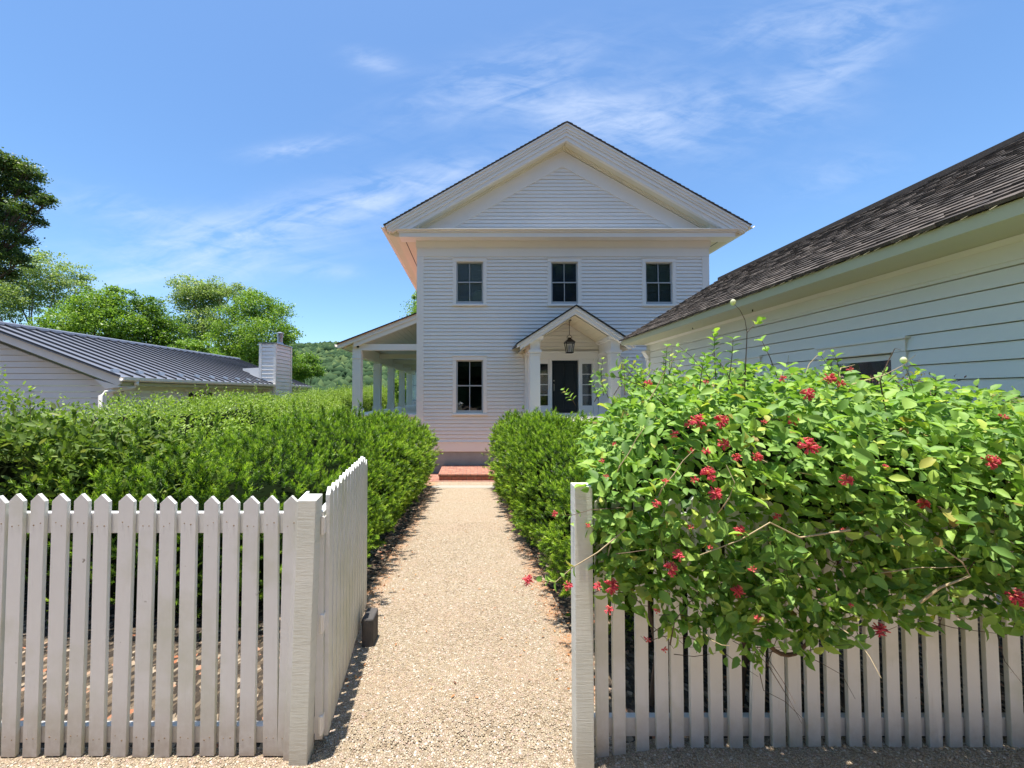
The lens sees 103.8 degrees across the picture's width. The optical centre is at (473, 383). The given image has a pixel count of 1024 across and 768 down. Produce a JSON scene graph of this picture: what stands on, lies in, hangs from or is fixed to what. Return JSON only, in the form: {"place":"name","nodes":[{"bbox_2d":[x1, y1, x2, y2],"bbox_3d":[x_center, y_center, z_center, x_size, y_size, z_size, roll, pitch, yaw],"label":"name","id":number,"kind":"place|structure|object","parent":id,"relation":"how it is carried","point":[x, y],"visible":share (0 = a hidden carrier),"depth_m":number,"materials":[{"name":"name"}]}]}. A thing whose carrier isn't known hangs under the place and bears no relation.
{"place":"outdoors","nodes":[
{"label":"outdoors","id":0,"kind":"place"},
{"bbox_2d":[0,488,1023,767],"bbox_3d":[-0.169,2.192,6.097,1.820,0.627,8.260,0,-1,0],"label":"gravel path","id":1,"kind":"structure","parent":0,"point":[484,508],"depth_m":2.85,"materials":[{"name":"beige gravel"}]},
{"bbox_2d":[362,608,377,646],"bbox_3d":[-0.755,1.774,2.907,0.083,0.215,0.160,0,-1,0],"label":"gate stop","id":2,"kind":"object","parent":1,"relation":"on","point":[369,627],"visible":0.94,"depth_m":2.83,"materials":[{"name":"stone"}]},
{"bbox_2d":[346,490,594,697],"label":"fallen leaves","id":3,"kind":"object","parent":1,"relation":"on","point":[568,688],"visible":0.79,"depth_m":3.81,"materials":[{"name":"brown plant"}]},
{"bbox_2d":[0,386,1023,747],"bbox_3d":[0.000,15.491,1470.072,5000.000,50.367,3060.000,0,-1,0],"label":"ground","id":4,"kind":"structure","parent":0,"point":[376,558],"depth_m":2.67,"materials":[{"name":"brown soil"}]},
{"bbox_2d":[0,147,61,287],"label":"oak tree","id":5,"kind":"object","parent":4,"relation":"on","point":[15,216],"visible":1,"depth_m":20.98,"materials":[{"name":"green plant"}]},
{"bbox_2d":[0,246,102,325],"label":"locust tree","id":6,"kind":"object","parent":4,"relation":"on","point":[11,298],"visible":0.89,"depth_m":36.60,"materials":[{"name":"green plant"}]},
{"bbox_2d":[23,282,154,342],"bbox_3d":[-27.744,-1.673,29.200,9.694,11.026,7.150,0,-1,0],"label":"maple tree","id":7,"kind":"object","parent":4,"relation":"on","point":[87,317],"visible":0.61,"depth_m":27.89,"materials":[{"name":"green plant"}]},
{"bbox_2d":[0,395,220,615],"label":"broadleaf shrub","id":8,"kind":"object","parent":4,"relation":"on","point":[69,454],"visible":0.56,"depth_m":3.28,"materials":[{"name":"green plant"}]},
{"bbox_2d":[93,294,194,408],"bbox_3d":[-25.194,-1.388,30.665,7.125,10.652,7.224,0,-1,0],"label":"maple tree","id":9,"kind":"object","parent":4,"relation":"on","point":[165,330],"visible":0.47,"depth_m":30.07,"materials":[{"name":"green plant"}]},
{"bbox_2d":[0,321,311,423],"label":"annex","id":10,"kind":"object","parent":4,"relation":"on","point":[52,364],"visible":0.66,"depth_m":10.91,"materials":[{"name":"paint"}]},
{"bbox_2d":[185,389,213,411],"bbox_3d":[-8.828,0.722,12.873,0.067,1.100,1.307,0,-1,0],"label":"window","id":11,"kind":"structure","parent":10,"relation":"in","point":[190,394],"depth_m":12.72,"materials":[{"name":"paint"}]},
{"bbox_2d":[167,338,225,355],"bbox_3d":[-18.355,0.299,25.999,3.984,6.731,2.732,0,-1,0],"label":"tree","id":12,"kind":"object","parent":4,"relation":"on","point":[193,345],"visible":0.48,"depth_m":25.69,"materials":[{"name":"green plant"}]},
{"bbox_2d":[0,364,397,585],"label":"privet hedge","id":13,"kind":"object","parent":4,"relation":"on","point":[204,414],"visible":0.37,"depth_m":6.59,"materials":[{"name":"green plant"}]},
{"bbox_2d":[161,273,256,392],"bbox_3d":[-25.678,-3.126,38.008,8.224,14.908,6.258,0,-1,16],"label":"ash tree","id":14,"kind":"object","parent":4,"relation":"on","point":[199,296],"visible":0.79,"depth_m":37.36,"materials":[{"name":"green plant"}]},
{"bbox_2d":[8,398,442,637],"bbox_3d":[-2.333,1.365,6.641,3.247,2.334,7.831,0,-1,0],"label":"yew hedge","id":15,"kind":"object","parent":4,"relation":"on","point":[386,448],"visible":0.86,"depth_m":3.86,"materials":[{"name":"green plant"}]},
{"bbox_2d":[198,287,305,367],"bbox_3d":[-18.444,-2.053,33.943,8.989,12.327,6.881,-1,-2,24],"label":"maple tree","id":16,"kind":"object","parent":4,"relation":"on","point":[263,324],"visible":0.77,"depth_m":33.08,"materials":[{"name":"green plant"}]},
{"bbox_2d":[187,341,405,406],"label":"forest","id":17,"kind":"object","parent":4,"relation":"on","point":[337,362],"visible":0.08,"depth_m":200.00,"materials":[{"name":"green plant"}]},
{"bbox_2d":[292,351,326,400],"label":"tree","id":18,"kind":"object","parent":4,"relation":"on","point":[307,364],"visible":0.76,"depth_m":43.78,"materials":[{"name":"green plant"}]},
{"bbox_2d":[395,370,405,402],"bbox_3d":[-5.394,1.222,30.132,3.351,5.344,2.256,-1,-2,33],"label":"tree","id":19,"kind":"object","parent":4,"relation":"on","point":[397,388],"visible":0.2,"depth_m":29.77,"materials":[{"name":"green plant"}]},
{"bbox_2d":[398,290,416,317],"bbox_3d":[-4.011,-2.562,39.737,7.428,13.983,7.203,0,-1,0],"label":"tall tree","id":20,"kind":"object","parent":4,"relation":"on","point":[414,307],"visible":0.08,"depth_m":38.87,"materials":[{"name":"green plant"}]},
{"bbox_2d":[427,481,493,484],"bbox_3d":[-1.000,2.654,10.707,6.000,0.062,0.820,0,-1,0],"label":"gravel border","id":21,"kind":"object","parent":4,"relation":"on","point":[461,482],"visible":0.29,"depth_m":10.83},
{"bbox_2d":[429,474,493,480],"bbox_3d":[-1.000,2.741,11.760,6.000,0.090,1.550,0,-1,0],"label":"brick apron","id":22,"kind":"object","parent":4,"relation":"on","point":[434,477],"visible":0.1,"depth_m":11.17,"materials":[{"name":"red brick"}]},
{"bbox_2d":[431,485,494,487],"bbox_3d":[-0.217,2.619,10.088,1.725,0.096,0.400,0,-1,0],"label":"concrete strip","id":23,"kind":"object","parent":4,"relation":"on","point":[462,486],"visible":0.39,"depth_m":10.09,"materials":[{"name":"grey concrete"}]},
{"bbox_2d":[438,465,504,479],"bbox_3d":[1.210,2.694,11.884,4.420,0.307,1.395,0,-1,0],"label":"brick step","id":24,"kind":"object","parent":4,"relation":"on","point":[462,472],"visible":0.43,"depth_m":11.43,"materials":[{"name":"red brick"}]},
{"bbox_2d":[0,737,1023,767],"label":"gravel forecourt","id":25,"kind":"structure","parent":4,"relation":"on","point":[988,752],"depth_m":1.90,"materials":[{"name":"beige gravel"}]},
{"bbox_2d":[0,491,322,765],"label":"picket fence","id":26,"kind":"object","parent":25,"relation":"on","point":[284,728],"visible":1,"depth_m":1.94,"materials":[{"name":"paint"}]},
{"bbox_2d":[314,456,367,739],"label":"garden gate","id":27,"kind":"structure","parent":26,"relation":"attached to","point":[342,598],"depth_m":2.24,"materials":[{"name":"paint"}]},
{"bbox_2d":[570,483,1023,767],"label":"picket fence","id":28,"kind":"object","parent":25,"relation":"on","point":[953,724],"visible":0.48,"depth_m":1.93,"materials":[{"name":"paint"}]},
{"bbox_2d":[334,121,754,472],"bbox_3d":[2.090,-2.230,19.564,13.123,11.436,20.525,0,-1,0],"label":"farmhouse","id":29,"kind":"object","parent":4,"relation":"on","point":[513,262],"visible":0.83,"depth_m":12.75,"materials":[{"name":"white paint"}]},
{"bbox_2d":[452,257,486,305],"bbox_3d":[-0.136,-3.270,12.806,1.117,1.568,0.191,0,-1,0],"label":"window","id":30,"kind":"structure","parent":29,"relation":"in","point":[470,288],"depth_m":12.87,"materials":[{"name":"paint"}]},
{"bbox_2d":[452,355,486,414],"bbox_3d":[-0.136,0.043,12.723,1.117,1.896,0.191,0,-1,0],"label":"window","id":31,"kind":"structure","parent":29,"relation":"in","point":[469,361],"depth_m":12.68,"materials":[{"name":"paint"}]},
{"bbox_2d":[547,257,581,305],"bbox_3d":[2.889,-3.262,12.806,1.117,1.568,0.191,0,-1,0],"label":"window","id":32,"kind":"structure","parent":29,"relation":"in","point":[564,289],"depth_m":12.87,"materials":[{"name":"paint"}]},
{"bbox_2d":[552,361,577,412],"bbox_3d":[2.898,0.081,12.767,0.833,1.661,0.111,0,-1,0],"label":"front door","id":33,"kind":"structure","parent":29,"relation":"in","point":[564,373],"depth_m":12.78,"materials":[{"name":"paint"}]},
{"bbox_2d":[564,320,574,352],"bbox_3d":[2.896,-1.447,12.140,0.300,1.020,0.300,0,-1,0],"label":"hanging lantern","id":34,"kind":"object","parent":29,"relation":"hanging from","point":[569,340],"visible":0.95,"depth_m":12.11,"materials":[{"name":"black metal"}]},
{"bbox_2d":[642,355,646,400],"bbox_3d":[5.907,0.042,12.715,1.117,1.896,0.175,0,-1,0],"label":"downspout","id":35,"kind":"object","parent":29,"relation":"in","point":[644,361],"depth_m":12.68,"materials":[{"name":"paint"}]},
{"bbox_2d":[641,257,676,306],"bbox_3d":[5.907,-3.254,12.806,1.117,1.568,0.191,0,-1,0],"label":"window","id":36,"kind":"structure","parent":29,"relation":"in","point":[657,284],"depth_m":12.85,"materials":[{"name":"paint"}]},
{"bbox_2d":[482,405,747,647],"bbox_3d":[1.326,1.445,6.562,2.346,2.174,8.036,0,-1,0],"label":"yew hedge","id":37,"kind":"object","parent":4,"relation":"on","point":[537,458],"visible":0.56,"depth_m":4.90,"materials":[{"name":"green plant"}]},
{"bbox_2d":[522,299,1023,721],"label":"honeysuckle bush","id":38,"kind":"object","parent":4,"relation":"on","point":[862,462],"visible":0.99,"depth_m":1.75,"materials":[{"name":"green plant"}]},
{"bbox_2d":[619,132,1023,604],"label":"garage","id":39,"kind":"structure","parent":4,"relation":"on","point":[927,273],"depth_m":4.32,"materials":[{"name":"green paint"}]},
{"bbox_2d":[713,355,763,407],"bbox_3d":[4.511,0.295,6.795,0.160,1.450,1.200,0,-1,0],"label":"window","id":40,"kind":"structure","parent":39,"relation":"in","point":[752,360],"depth_m":6.68,"materials":[{"name":"green paint"}]},
{"bbox_2d":[814,336,913,398],"bbox_3d":[4.511,0.241,4.643,0.160,1.450,1.097,0,-1,0],"label":"window","id":41,"kind":"structure","parent":39,"relation":"in","point":[872,365],"depth_m":4.53,"materials":[{"name":"green paint"}]},
{"bbox_2d":[823,372,977,563],"bbox_3d":[3.792,0.952,3.732,0.742,2.115,1.140,0,-1,0],"label":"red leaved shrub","id":42,"kind":"object","parent":4,"relation":"on","point":[898,382],"visible":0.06,"depth_m":3.55,"materials":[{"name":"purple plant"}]},
{"bbox_2d":[0,0,1023,347],"label":"sky","id":43,"kind":"structure","parent":0,"point":[268,145],"materials":[{"name":"blue"}]}
]}

